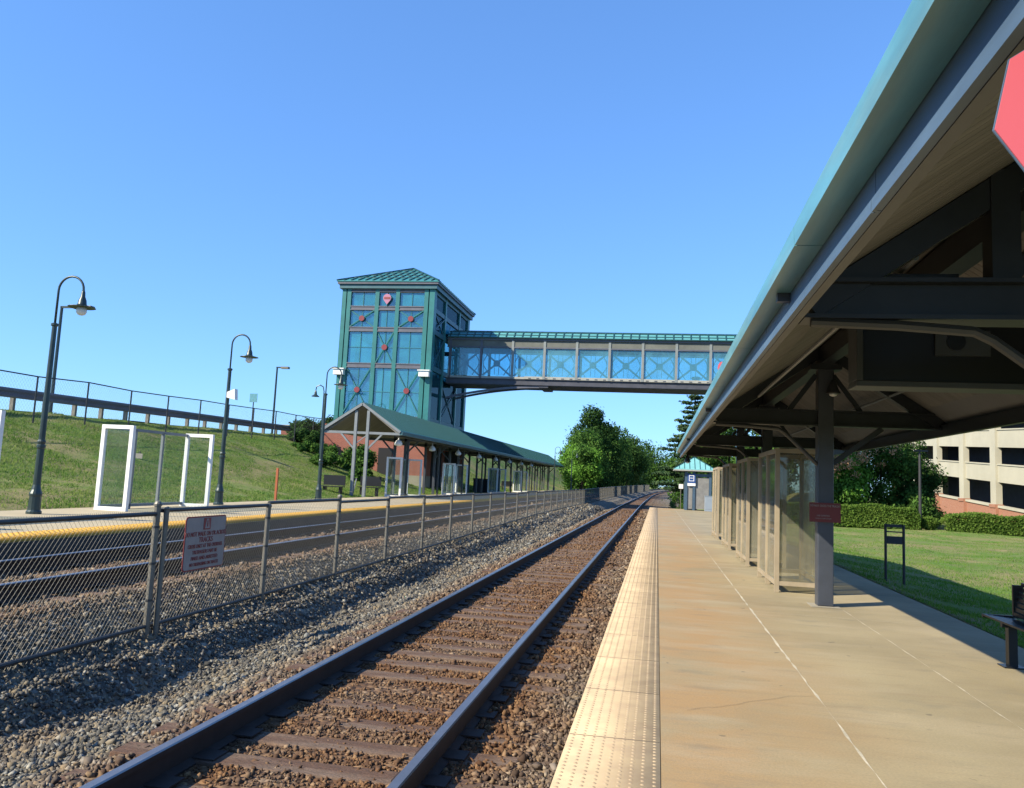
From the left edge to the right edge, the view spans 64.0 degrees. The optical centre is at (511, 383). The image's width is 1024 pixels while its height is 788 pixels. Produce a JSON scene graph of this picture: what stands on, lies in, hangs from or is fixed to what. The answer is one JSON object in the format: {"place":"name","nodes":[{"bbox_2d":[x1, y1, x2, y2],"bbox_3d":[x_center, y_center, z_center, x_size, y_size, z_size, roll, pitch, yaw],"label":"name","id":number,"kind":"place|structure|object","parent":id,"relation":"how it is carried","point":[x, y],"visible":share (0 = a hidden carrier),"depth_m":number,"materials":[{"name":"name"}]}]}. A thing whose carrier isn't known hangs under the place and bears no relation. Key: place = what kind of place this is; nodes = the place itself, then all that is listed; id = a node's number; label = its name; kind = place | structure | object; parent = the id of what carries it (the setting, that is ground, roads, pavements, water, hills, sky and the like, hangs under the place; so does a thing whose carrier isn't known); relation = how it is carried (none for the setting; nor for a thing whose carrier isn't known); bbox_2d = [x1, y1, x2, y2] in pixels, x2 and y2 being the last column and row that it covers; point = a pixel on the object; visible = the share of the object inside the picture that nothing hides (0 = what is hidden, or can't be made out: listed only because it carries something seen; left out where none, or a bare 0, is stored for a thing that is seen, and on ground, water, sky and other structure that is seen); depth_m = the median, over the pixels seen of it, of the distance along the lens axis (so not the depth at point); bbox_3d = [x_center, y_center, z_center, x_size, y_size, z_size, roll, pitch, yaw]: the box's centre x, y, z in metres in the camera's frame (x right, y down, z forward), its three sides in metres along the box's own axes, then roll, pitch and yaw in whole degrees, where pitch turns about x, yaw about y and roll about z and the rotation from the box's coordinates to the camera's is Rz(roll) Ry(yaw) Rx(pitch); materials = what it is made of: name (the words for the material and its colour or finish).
{"place":"outdoors","nodes":[
{"label":"outdoors","id":0,"kind":"place"},
{"bbox_2d":[1,409,267,433],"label":"road","id":1,"kind":"structure","parent":0,"point":[136,421],"depth_m":45.85,"materials":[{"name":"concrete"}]},
{"bbox_2d":[48,305,94,412],"bbox_3d":[-22.199,-0.928,41.190,1.845,6.090,0.340,1,-7,10],"label":"road lamp","id":2,"kind":"object","parent":1,"relation":"on","point":[57,351],"visible":0.54,"depth_m":41.35,"materials":[{"name":"black metal"}]},
{"bbox_2d":[271,366,289,432],"bbox_3d":[-18.387,1.827,64.831,1.095,6.440,0.340,1,-7,10],"label":"road lamp","id":3,"kind":"object","parent":1,"relation":"on","point":[281,367],"visible":0.83,"depth_m":64.97,"materials":[{"name":"black metal"}]},
{"bbox_2d":[0,0,911,494],"label":"sky","id":4,"kind":"structure","parent":0,"point":[208,172],"materials":[{"name":"blue"}]},
{"bbox_2d":[0,410,1023,647],"bbox_3d":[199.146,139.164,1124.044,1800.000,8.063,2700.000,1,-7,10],"label":"ground","id":5,"kind":"structure","parent":0,"point":[792,497],"depth_m":33.29,"materials":[{"name":"green plant"}]},
{"bbox_2d":[135,451,142,458],"bbox_3d":[-14.900,2.948,32.777,0.300,0.500,0.052,1,-7,10],"label":"slope sign","id":6,"kind":"object","parent":5,"relation":"on","point":[139,455],"visible":0.75,"depth_m":32.76,"materials":[{"name":"white metal"}]},
{"bbox_2d":[0,386,290,433],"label":"guardrail","id":7,"kind":"object","parent":5,"relation":"on","point":[75,403],"visible":0.66,"depth_m":42.44,"materials":[{"name":"grey metal"}]},
{"bbox_2d":[0,370,329,441],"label":"chain link fence","id":8,"kind":"object","parent":5,"relation":"on","point":[129,408],"visible":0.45,"depth_m":41.05,"materials":[{"name":"grey metal"}]},
{"bbox_2d":[249,393,257,420],"bbox_3d":[-19.477,2.561,61.443,0.600,3.700,0.100,1,-7,10],"label":"road sign","id":9,"kind":"object","parent":5,"relation":"on","point":[253,398],"visible":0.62,"depth_m":61.56,"materials":[{"name":"teal metal"}]},
{"bbox_2d":[0,409,512,510],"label":"slope grass","id":10,"kind":"structure","parent":5,"relation":"on","point":[147,485],"depth_m":33.13,"materials":[{"name":"green plant"}]},
{"bbox_2d":[274,468,278,500],"bbox_3d":[-8.927,3.845,31.082,0.080,1.320,0.080,1,-7,10],"label":"marker post","id":11,"kind":"object","parent":5,"relation":"on","point":[276,484],"visible":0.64,"depth_m":31.06,"materials":[{"name":"brown"}]},
{"bbox_2d":[0,490,574,543],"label":"platform","id":12,"kind":"structure","parent":5,"relation":"on","point":[12,514],"depth_m":19.51,"materials":[{"name":"concrete"}]},
{"bbox_2d":[0,410,5,455],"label":"glass shelter","id":13,"kind":"object","parent":12,"relation":"on","point":[2,416],"visible":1,"depth_m":15.52,"materials":[{"name":"grey metal"}]},
{"bbox_2d":[25,276,95,513],"bbox_3d":[-9.455,0.191,17.245,1.025,5.064,0.550,1,-7,10],"label":"platform lamp","id":14,"kind":"object","parent":12,"relation":"on","point":[81,307],"visible":1,"depth_m":17.23,"materials":[{"name":"black metal"}]},
{"bbox_2d":[93,424,214,511],"bbox_3d":[-9.098,2.195,21.162,0.830,2.020,3.650,1,-7,10],"label":"glass shelter","id":15,"kind":"object","parent":12,"relation":"on","point":[125,505],"visible":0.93,"depth_m":20.65,"materials":[{"name":"grey metal"}]},
{"bbox_2d":[213,334,257,504],"bbox_3d":[-8.340,1.052,24.849,1.025,5.216,0.550,1,-7,10],"label":"platform lamp","id":16,"kind":"object","parent":12,"relation":"on","point":[231,394],"visible":0.98,"depth_m":24.82,"materials":[{"name":"black metal"}]},
{"bbox_2d":[0,492,580,542],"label":"tactile strip","id":17,"kind":"object","parent":12,"relation":"on","point":[101,528],"visible":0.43,"depth_m":15.19,"materials":[{"name":"yellow concrete"}]},
{"bbox_2d":[315,366,347,498],"bbox_3d":[-7.040,1.921,32.010,1.025,5.267,0.550,1,-7,10],"label":"platform lamp","id":18,"kind":"object","parent":12,"relation":"on","point":[318,489],"visible":0.96,"depth_m":32.01,"materials":[{"name":"black metal"}]},
{"bbox_2d":[384,457,422,496],"bbox_3d":[-5.709,4.948,43.445,0.830,2.020,3.650,1,-7,10],"label":"glass shelter","id":19,"kind":"object","parent":12,"relation":"on","point":[400,478],"visible":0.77,"depth_m":41.94,"materials":[{"name":"grey metal"}]},
{"bbox_2d":[321,402,563,496],"bbox_3d":[-1.294,7.413,73.975,4.164,4.593,70.045,1,-7,10],"label":"platform canopy","id":20,"kind":"object","parent":12,"relation":"on","point":[368,422],"visible":0.89,"depth_m":48.68,"materials":[{"name":"teal metal"}]},
{"bbox_2d":[395,437,401,445],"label":"dome lamp","id":21,"kind":"object","parent":20,"relation":"hanging from","point":[398,442],"visible":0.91,"depth_m":40.61,"materials":[{"name":"white"}]},
{"bbox_2d":[429,443,435,450],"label":"dome lamp","id":22,"kind":"object","parent":20,"relation":"hanging from","point":[432,448],"visible":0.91,"depth_m":46.72,"materials":[{"name":"white"}]},
{"bbox_2d":[441,463,467,494],"bbox_3d":[-3.770,6.314,54.391,0.830,2.020,3.650,1,-7,10],"label":"glass shelter","id":23,"kind":"object","parent":12,"relation":"on","point":[453,477],"visible":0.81,"depth_m":53.87,"materials":[{"name":"grey metal"}]},
{"bbox_2d":[473,478,483,491],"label":"litter bin","id":24,"kind":"object","parent":12,"relation":"on","point":[478,484],"visible":0.79,"depth_m":66.71,"materials":[{"name":"black metal"}]},
{"bbox_2d":[487,468,505,492],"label":"glass shelter","id":25,"kind":"object","parent":12,"relation":"on","point":[493,491],"visible":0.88,"depth_m":68.02,"materials":[{"name":"grey metal"}]},
{"bbox_2d":[512,471,527,491],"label":"glass shelter","id":26,"kind":"object","parent":12,"relation":"on","point":[519,490],"visible":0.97,"depth_m":79.75,"materials":[{"name":"grey metal"}]},
{"bbox_2d":[553,447,560,490],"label":"platform lamp","id":27,"kind":"object","parent":12,"relation":"on","point":[554,471],"visible":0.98,"depth_m":91.96,"materials":[{"name":"black metal"}]},
{"bbox_2d":[570,451,577,489],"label":"platform lamp","id":28,"kind":"object","parent":12,"relation":"on","point":[571,473],"visible":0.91,"depth_m":100.61,"materials":[{"name":"black metal"}]},
{"bbox_2d":[0,492,586,559],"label":"platform face","id":29,"kind":"object","parent":5,"relation":"on","point":[59,546],"visible":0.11,"depth_m":14.78},
{"bbox_2d":[285,417,319,434],"bbox_3d":[-15.742,3.461,62.379,2.532,1.926,3.299,1,-7,10],"label":"shrub","id":30,"kind":"object","parent":5,"relation":"on","point":[305,425],"visible":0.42,"depth_m":61.40,"materials":[{"name":"green plant"}]},
{"bbox_2d":[286,427,324,443],"bbox_3d":[-14.730,3.855,57.962,2.659,1.631,2.402,1,-7,10],"label":"shrub","id":31,"kind":"object","parent":5,"relation":"on","point":[302,435],"visible":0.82,"depth_m":57.45,"materials":[{"name":"green plant"}]},
{"bbox_2d":[290,440,339,454],"bbox_3d":[-13.122,4.356,54.236,2.958,1.240,2.954,7,-8,-30],"label":"shrub","id":32,"kind":"object","parent":5,"relation":"on","point":[307,445],"visible":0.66,"depth_m":53.61,"materials":[{"name":"green plant"}]},
{"bbox_2d":[312,385,324,453],"bbox_3d":[-12.710,2.832,53.058,0.865,5.655,0.520,1,-7,10],"label":"station lamp","id":33,"kind":"object","parent":5,"relation":"on","point":[315,394],"visible":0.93,"depth_m":53.15,"materials":[{"name":"black metal"}]},
{"bbox_2d":[315,414,333,432],"bbox_3d":[-14.364,3.696,63.971,3.481,2.840,3.205,1,-7,10],"label":"shrub","id":34,"kind":"object","parent":5,"relation":"on","point":[327,421],"visible":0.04,"depth_m":63.30,"materials":[{"name":"green plant"}]},
{"bbox_2d":[308,451,344,466],"bbox_3d":[-11.559,4.742,50.997,2.091,1.193,3.252,1,-7,10],"label":"shrub","id":35,"kind":"object","parent":5,"relation":"on","point":[331,458],"visible":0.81,"depth_m":50.13,"materials":[{"name":"green plant"}]},
{"bbox_2d":[321,475,345,493],"bbox_3d":[-8.621,4.867,39.408,1.100,0.977,0.470,1,-7,10],"label":"bench","id":36,"kind":"object","parent":5,"relation":"on","point":[334,479],"visible":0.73,"depth_m":39.59,"materials":[{"name":"black metal"}]},
{"bbox_2d":[0,490,671,787],"bbox_3d":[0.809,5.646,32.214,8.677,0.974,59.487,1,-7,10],"label":"ballast stones","id":37,"kind":"object","parent":5,"relation":"on","point":[99,731],"visible":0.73,"depth_m":8.32,"materials":[{"name":"grey gravel"}]},
{"bbox_2d":[0,485,648,670],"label":"chain link fence","id":38,"kind":"object","parent":37,"relation":"on","point":[615,491],"visible":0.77,"depth_m":11.63,"materials":[{"name":"grey metal"}]},
{"bbox_2d":[181,515,226,571],"bbox_3d":[-3.770,1.948,10.090,0.020,0.645,0.932,1,-7,10],"label":"warning sign","id":39,"kind":"object","parent":38,"relation":"attached to","point":[204,542],"visible":1,"depth_m":10.04,"materials":[{"name":"white metal"}]},
{"bbox_2d":[0,489,663,614],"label":"railway track","id":40,"kind":"structure","parent":37,"relation":"on","point":[62,587],"depth_m":12.36,"materials":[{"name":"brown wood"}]},
{"bbox_2d":[58,491,668,787],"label":"railway track","id":41,"kind":"structure","parent":37,"relation":"on","point":[165,764],"depth_m":6.63,"materials":[{"name":"brown wood"}]},
{"bbox_2d":[339,443,377,469],"bbox_3d":[-10.016,5.083,54.117,2.532,2.361,3.534,1,-7,10],"label":"shrub","id":42,"kind":"object","parent":5,"relation":"on","point":[347,454],"visible":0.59,"depth_m":53.05,"materials":[{"name":"green plant"}]},
{"bbox_2d":[346,467,372,480],"bbox_3d":[-9.142,5.553,49.527,1.658,1.167,2.408,-1,-8,30],"label":"shrub","id":43,"kind":"object","parent":5,"relation":"on","point":[358,472],"visible":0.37,"depth_m":49.48,"materials":[{"name":"green plant"}]},
{"bbox_2d":[357,476,381,496],"bbox_3d":[-7.207,5.162,41.371,1.100,0.977,0.470,1,-7,10],"label":"bench","id":44,"kind":"object","parent":5,"relation":"on","point":[373,481],"visible":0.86,"depth_m":41.53,"materials":[{"name":"black metal"}]},
{"bbox_2d":[324,268,475,487],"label":"glass tower","id":45,"kind":"structure","parent":5,"relation":"on","point":[392,354],"depth_m":60.24,"materials":[{"name":"blue glass"}]},
{"bbox_2d":[377,448,391,475],"bbox_3d":[-9.052,6.004,58.031,1.000,2.950,0.080,1,-7,10],"label":"doorway","id":46,"kind":"structure","parent":45,"relation":"in","point":[383,453],"depth_m":58.06,"materials":[{"name":"black"}]},
{"bbox_2d":[383,294,390,305],"bbox_3d":[-9.064,-6.113,59.657,0.591,0.870,0.220,1,-7,10],"label":"emblem sign","id":47,"kind":"object","parent":45,"relation":"attached to","point":[386,298],"visible":1,"depth_m":59.58,"materials":[{"name":"red metal"}]},
{"bbox_2d":[430,450,441,487],"bbox_3d":[-5.632,6.409,60.567,0.050,3.050,2.800,1,-7,10],"label":"doorway","id":48,"kind":"structure","parent":45,"relation":"in","point":[432,453],"depth_m":60.52,"materials":[{"name":"black"}]},
{"bbox_2d":[443,451,456,487],"bbox_3d":[-4.853,6.958,64.965,0.050,3.050,4.200,1,-7,10],"label":"doorway","id":49,"kind":"structure","parent":45,"relation":"in","point":[453,457],"depth_m":64.76,"materials":[{"name":"black"}]},
{"bbox_2d":[483,479,489,492],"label":"litter bin","id":50,"kind":"object","parent":5,"relation":"on","point":[485,482],"visible":0.46,"depth_m":67.81,"materials":[{"name":"black metal"}]},
{"bbox_2d":[489,469,500,491],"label":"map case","id":51,"kind":"object","parent":5,"relation":"on","point":[499,476],"visible":0.46,"depth_m":72.76,"materials":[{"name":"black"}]},
{"bbox_2d":[501,481,512,488],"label":"bench","id":52,"kind":"object","parent":5,"relation":"on","point":[507,484],"visible":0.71,"depth_m":80.90,"materials":[{"name":"black metal"}]},
{"bbox_2d":[556,428,610,491],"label":"leafy tree","id":53,"kind":"object","parent":5,"relation":"on","point":[593,441],"visible":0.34,"depth_m":119.92,"materials":[{"name":"green plant"}]},
{"bbox_2d":[561,443,605,490],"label":"leafy tree","id":54,"kind":"object","parent":5,"relation":"on","point":[587,466],"visible":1,"depth_m":104.28,"materials":[{"name":"green plant"}]},
{"bbox_2d":[559,458,618,492],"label":"leafy tree","id":55,"kind":"object","parent":5,"relation":"on","point":[603,483],"visible":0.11,"depth_m":125.90,"materials":[{"name":"green plant"}]},
{"bbox_2d":[563,403,629,488],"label":"leafy tree","id":56,"kind":"object","parent":5,"relation":"on","point":[593,418],"visible":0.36,"depth_m":132.80,"materials":[{"name":"green plant"}]},
{"bbox_2d":[602,420,633,488],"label":"leafy tree","id":57,"kind":"object","parent":5,"relation":"on","point":[616,434],"visible":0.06,"depth_m":147.62,"materials":[{"name":"green plant"}]},
{"bbox_2d":[607,425,636,486],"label":"leafy tree","id":58,"kind":"object","parent":5,"relation":"on","point":[630,444],"visible":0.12,"depth_m":172.74,"materials":[{"name":"green plant"}]},
{"bbox_2d":[621,434,650,488],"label":"leafy tree","id":59,"kind":"object","parent":5,"relation":"on","point":[637,466],"visible":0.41,"depth_m":215.18,"materials":[{"name":"green plant"}]},
{"bbox_2d":[623,446,656,485],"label":"leafy tree","id":60,"kind":"object","parent":5,"relation":"on","point":[645,475],"visible":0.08,"depth_m":277.53,"materials":[{"name":"green plant"}]},
{"bbox_2d":[639,439,673,488],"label":"leafy tree","id":61,"kind":"object","parent":5,"relation":"on","point":[654,467],"visible":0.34,"depth_m":415.99,"materials":[{"name":"green plant"}]},
{"bbox_2d":[652,492,679,508],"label":"stone shoulder","id":62,"kind":"object","parent":5,"relation":"on","point":[661,501],"visible":0.12,"depth_m":104.22},
{"bbox_2d":[668,500,677,508],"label":"bush","id":63,"kind":"object","parent":62,"relation":"on","point":[672,505],"visible":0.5,"depth_m":66.15,"materials":[{"name":"green plant"}]},
{"bbox_2d":[670,491,683,508],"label":"bush","id":64,"kind":"object","parent":62,"relation":"on","point":[675,497],"visible":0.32,"depth_m":63.67,"materials":[{"name":"green plant"}]},
{"bbox_2d":[679,484,682,508],"bbox_3d":[12.876,8.874,62.598,0.330,2.450,0.080,1,-7,10],"label":"notice board","id":65,"kind":"object","parent":62,"relation":"on","point":[680,486],"visible":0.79,"depth_m":62.66,"materials":[{"name":"white paint"}]},
{"bbox_2d":[650,376,721,509],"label":"pine tree","id":66,"kind":"object","parent":62,"relation":"on","point":[681,427],"visible":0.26,"depth_m":85.58,"materials":[{"name":"green plant"}]},
{"bbox_2d":[664,452,684,506],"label":"leafy tree","id":67,"kind":"object","parent":5,"relation":"on","point":[670,478],"visible":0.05,"depth_m":95.98,"materials":[{"name":"green plant"}]},
{"bbox_2d":[685,427,759,507],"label":"leafy tree","id":68,"kind":"object","parent":5,"relation":"on","point":[715,461],"visible":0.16,"depth_m":80.27,"materials":[{"name":"green plant"}]},
{"bbox_2d":[719,429,782,509],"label":"leafy tree","id":69,"kind":"object","parent":5,"relation":"on","point":[731,457],"visible":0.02,"depth_m":93.95,"materials":[{"name":"green plant"}]},
{"bbox_2d":[731,447,805,514],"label":"leafy tree","id":70,"kind":"object","parent":5,"relation":"on","point":[792,466],"visible":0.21,"depth_m":73.28,"materials":[{"name":"green plant"}]},
{"bbox_2d":[804,451,876,504],"bbox_3d":[25.568,7.239,63.469,5.310,6.266,6.088,4,-7,-10],"label":"flowering tree","id":71,"kind":"object","parent":5,"relation":"on","point":[847,490],"visible":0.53,"depth_m":62.52,"materials":[{"name":"green plant"}]},
{"bbox_2d":[658,0,1023,787],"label":"platform","id":72,"kind":"structure","parent":5,"relation":"on","point":[919,184],"depth_m":5.71,"materials":[{"name":"beige concrete"}]},
{"bbox_2d":[684,455,690,462],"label":"hanging lamp","id":73,"kind":"object","parent":72,"relation":"hanging from","point":[687,459],"visible":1,"depth_m":24.22,"materials":[{"name":"black metal"}]},
{"bbox_2d":[673,457,712,509],"bbox_3d":[13.342,7.280,60.167,2.979,3.890,2.860,1,-7,10],"label":"ticket kiosk","id":74,"kind":"object","parent":72,"relation":"on","point":[696,494],"visible":0.82,"depth_m":59.06,"materials":[{"name":"teal"}]},
{"bbox_2d":[687,474,695,485],"bbox_3d":[12.943,6.914,59.109,0.560,0.860,0.055,1,-7,10],"label":"station sign","id":75,"kind":"object","parent":74,"relation":"attached to","point":[691,479],"visible":1,"depth_m":59.09,"materials":[{"name":"blue metal"}]},
{"bbox_2d":[704,496,711,511],"bbox_3d":[13.986,8.489,58.163,0.690,1.087,0.440,1,-7,10],"label":"equipment cabinet","id":76,"kind":"object","parent":72,"relation":"on","point":[707,503],"visible":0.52,"depth_m":57.97,"materials":[{"name":"white metal"}]},
{"bbox_2d":[712,467,735,539],"bbox_3d":[7.168,3.964,27.320,0.820,2.307,2.320,1,-7,10],"label":"windscreen","id":77,"kind":"object","parent":72,"relation":"on","point":[715,503],"visible":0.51,"depth_m":27.25,"materials":[{"name":"beige metal"}]},
{"bbox_2d":[721,463,758,550],"bbox_3d":[6.406,3.428,23.020,0.820,2.307,2.320,1,-7,10],"label":"windscreen","id":78,"kind":"object","parent":72,"relation":"on","point":[726,517],"visible":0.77,"depth_m":23.03,"materials":[{"name":"beige metal"}]},
{"bbox_2d":[736,457,786,568],"bbox_3d":[5.627,2.879,18.622,0.820,2.307,2.320,1,-7,10],"label":"windscreen","id":79,"kind":"object","parent":72,"relation":"on","point":[747,551],"visible":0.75,"depth_m":17.65,"materials":[{"name":"beige metal"}]},
{"bbox_2d":[757,448,814,591],"bbox_3d":[4.874,2.349,14.371,0.820,2.307,2.320,1,-7,10],"label":"windscreen","id":80,"kind":"object","parent":72,"relation":"on","point":[766,570],"visible":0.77,"depth_m":14.46,"materials":[{"name":"beige metal"}]},
{"bbox_2d":[809,502,840,522],"bbox_3d":[4.505,1.850,11.800,0.430,0.275,0.015,1,-7,10],"label":"red plate sign","id":81,"kind":"object","parent":72,"relation":"attached to","point":[825,512],"visible":1,"depth_m":11.80,"materials":[{"name":"red metal"}]},
{"bbox_2d":[826,373,839,396],"bbox_3d":[4.654,0.012,11.882,0.200,0.345,0.200,1,-7,10],"label":"hanging lamp","id":82,"kind":"object","parent":72,"relation":"hanging from","point":[833,390],"visible":1,"depth_m":11.83,"materials":[{"name":"black"}]},
{"bbox_2d":[676,511,1022,787],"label":"platform joints","id":83,"kind":"object","parent":72,"relation":"on","point":[842,729],"visible":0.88,"depth_m":7.62,"materials":[{"name":"white paint"}]},
{"bbox_2d":[848,273,1023,394],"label":"information display","id":84,"kind":"object","parent":72,"relation":"hanging from","point":[888,360],"visible":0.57,"depth_m":6.45,"materials":[{"name":"black metal"}]},
{"bbox_2d":[982,583,1023,669],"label":"bench","id":85,"kind":"object","parent":72,"relation":"on","point":[1011,624],"visible":1,"depth_m":8.09,"materials":[{"name":"black metal"}]},
{"bbox_2d":[992,50,1023,171],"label":"octagonal sign","id":86,"kind":"object","parent":72,"relation":"hanging from","point":[1008,129],"visible":1,"depth_m":1.53,"materials":[{"name":"red metal"}]},
{"bbox_2d":[772,498,920,529],"bbox_3d":[23.250,9.216,58.354,10.650,1.843,1.700,1,-7,10],"label":"hedge","id":87,"kind":"object","parent":5,"relation":"on","point":[854,515],"visible":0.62,"depth_m":57.49,"materials":[{"name":"green plant"}]},
{"bbox_2d":[721,513,1023,648],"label":"lawn grass","id":88,"kind":"structure","parent":5,"relation":"on","point":[870,567],"depth_m":22.51,"materials":[{"name":"green plant"}]},
{"bbox_2d":[884,524,904,584],"bbox_3d":[8.097,3.644,17.347,0.416,1.330,0.056,1,-7,10],"label":"sign frame","id":89,"kind":"object","parent":88,"relation":"on","point":[893,540],"visible":0.81,"depth_m":17.36,"materials":[{"name":"black metal"}]},
{"bbox_2d":[851,443,934,505],"bbox_3d":[29.378,7.380,64.859,7.546,7.568,6.317,8,-8,-36],"label":"flowering tree","id":90,"kind":"object","parent":5,"relation":"on","point":[889,464],"visible":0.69,"depth_m":63.49,"materials":[{"name":"green plant"}]},
{"bbox_2d":[883,440,948,501],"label":"leafy tree","id":91,"kind":"object","parent":5,"relation":"on","point":[933,478],"visible":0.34,"depth_m":66.07,"materials":[{"name":"green plant"}]},
{"bbox_2d":[888,483,946,529],"bbox_3d":[30.576,9.641,62.189,4.196,4.165,4.256,1,-7,10],"label":"leafy tree","id":92,"kind":"object","parent":5,"relation":"on","point":[930,507],"visible":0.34,"depth_m":61.21,"materials":[{"name":"green plant"}]},
{"bbox_2d":[914,450,927,529],"bbox_3d":[29.369,7.621,58.820,0.900,5.800,0.300,1,-7,10],"label":"park lamp","id":93,"kind":"object","parent":5,"relation":"on","point":[919,484],"visible":0.78,"depth_m":58.86,"materials":[{"name":"grey metal"}]},
{"bbox_2d":[920,515,938,529],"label":"bush","id":94,"kind":"object","parent":5,"relation":"on","point":[928,522],"visible":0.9,"depth_m":57.20,"materials":[{"name":"green plant"}]},
{"bbox_2d":[912,423,1023,516],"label":"parking garage","id":95,"kind":"structure","parent":5,"relation":"on","point":[984,469],"depth_m":84.38,"materials":[{"name":"concrete"}]},
{"bbox_2d":[940,511,1023,535],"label":"hedge","id":96,"kind":"object","parent":5,"relation":"on","point":[980,522],"visible":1,"depth_m":56.07,"materials":[{"name":"green plant"}]},
{"bbox_3d":[41.239,2.470,56.541,7.400,16.800,7.800,1,-7,10],"label":"stair tower","id":97,"kind":"object","parent":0,"visible":0},
{"bbox_2d":[446,330,736,399],"bbox_3d":[16.668,-0.913,60.292,43.450,5.548,3.739,1,-7,10],"label":"footbridge","id":98,"kind":"object","parent":97,"relation":"attached to","point":[674,346],"visible":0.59,"depth_m":61.20,"materials":[{"name":"teal"}]},
{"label":"platform edge","id":99,"kind":"structure","parent":0,"visible":0},
{"bbox_2d":[550,507,659,787],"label":"tactile strip","id":100,"kind":"object","parent":99,"relation":"on","point":[593,761],"visible":0.99,"depth_m":6.11,"materials":[{"name":"beige concrete"}]},
{"bbox_2d":[570,509,659,742],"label":"strip joints","id":101,"kind":"object","parent":100,"relation":"on","point":[626,658],"visible":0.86,"depth_m":7.54,"materials":[{"name":"brown"}]}
]}

